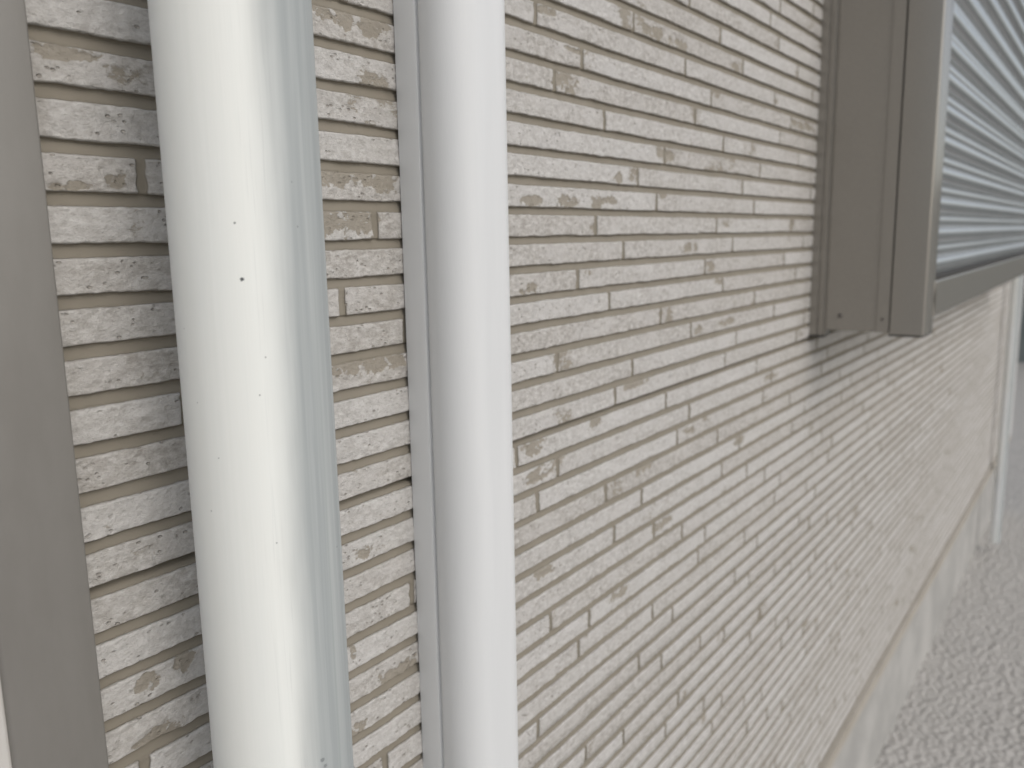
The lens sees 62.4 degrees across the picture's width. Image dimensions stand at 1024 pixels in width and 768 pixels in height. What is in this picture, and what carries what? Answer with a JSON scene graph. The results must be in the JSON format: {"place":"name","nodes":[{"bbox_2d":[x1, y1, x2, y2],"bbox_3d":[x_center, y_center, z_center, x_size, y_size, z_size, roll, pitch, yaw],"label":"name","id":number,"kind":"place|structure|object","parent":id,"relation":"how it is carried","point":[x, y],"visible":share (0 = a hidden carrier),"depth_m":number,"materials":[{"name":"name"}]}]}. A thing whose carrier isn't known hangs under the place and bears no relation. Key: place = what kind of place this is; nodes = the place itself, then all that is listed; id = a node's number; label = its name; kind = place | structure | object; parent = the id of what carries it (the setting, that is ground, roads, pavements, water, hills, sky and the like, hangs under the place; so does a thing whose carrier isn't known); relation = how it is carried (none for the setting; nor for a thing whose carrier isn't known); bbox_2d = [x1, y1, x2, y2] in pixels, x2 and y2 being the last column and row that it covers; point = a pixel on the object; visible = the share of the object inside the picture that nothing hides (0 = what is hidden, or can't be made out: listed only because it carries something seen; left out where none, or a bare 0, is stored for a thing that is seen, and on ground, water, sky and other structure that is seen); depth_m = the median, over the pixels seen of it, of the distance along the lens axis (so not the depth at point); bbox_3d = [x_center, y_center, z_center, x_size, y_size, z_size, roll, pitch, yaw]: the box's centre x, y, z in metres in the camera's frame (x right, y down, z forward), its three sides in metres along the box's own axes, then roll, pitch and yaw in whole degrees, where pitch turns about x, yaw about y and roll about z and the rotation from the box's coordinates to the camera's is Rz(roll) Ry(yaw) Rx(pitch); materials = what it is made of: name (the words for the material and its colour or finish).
{"place":"outdoors","nodes":[
{"label":"outdoors","id":0,"kind":"place"},
{"bbox_2d":[874,362,1023,767],"bbox_3d":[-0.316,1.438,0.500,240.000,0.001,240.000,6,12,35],"label":"ground","id":1,"kind":"structure","parent":0,"point":[963,706],"depth_m":2.91,"materials":[{"name":"grey concrete"}]},
{"bbox_2d":[0,0,1023,767],"bbox_3d":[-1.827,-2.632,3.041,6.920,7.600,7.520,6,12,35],"label":"house","id":2,"kind":"structure","parent":1,"relation":"on","point":[766,262],"depth_m":0.96,"materials":[{"name":"beige brick"}]},
{"bbox_2d":[0,0,108,767],"bbox_3d":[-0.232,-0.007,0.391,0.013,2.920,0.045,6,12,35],"label":"metal frame","id":3,"kind":"object","parent":2,"relation":"attached to","point":[50,686],"visible":1,"depth_m":0.40,"materials":[{"name":"metal"}]},
{"bbox_2d":[147,0,353,767],"bbox_3d":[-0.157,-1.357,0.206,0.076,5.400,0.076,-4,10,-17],"label":"downpipe","id":4,"kind":"object","parent":2,"relation":"attached to","point":[236,98],"depth_m":0.41,"materials":[{"name":"plastic"}]},
{"bbox_2d":[393,0,517,767],"bbox_3d":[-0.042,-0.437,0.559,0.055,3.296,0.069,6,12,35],"label":"duct cover","id":5,"kind":"object","parent":2,"relation":"attached to","point":[450,60],"depth_m":0.61,"materials":[{"name":"plastic"}]},
{"bbox_2d":[807,0,1023,337],"bbox_3d":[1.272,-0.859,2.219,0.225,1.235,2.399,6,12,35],"label":"shutter window","id":6,"kind":"structure","parent":2,"relation":"in","point":[918,215],"depth_m":1.36,"materials":[{"name":"grey metal"}]},
{"bbox_2d":[990,275,1022,543],"bbox_3d":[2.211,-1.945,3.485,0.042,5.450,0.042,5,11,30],"label":"downpipe","id":7,"kind":"object","parent":2,"relation":"attached to","point":[1007,394],"visible":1,"depth_m":3.83,"materials":[{"name":"white plastic"}]},
{"bbox_2d":[1017,290,1023,362],"bbox_3d":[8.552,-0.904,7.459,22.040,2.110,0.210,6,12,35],"label":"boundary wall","id":8,"kind":"structure","parent":1,"relation":"on","point":[1021,349],"depth_m":9.49,"materials":[{"name":"concrete"}]}
]}

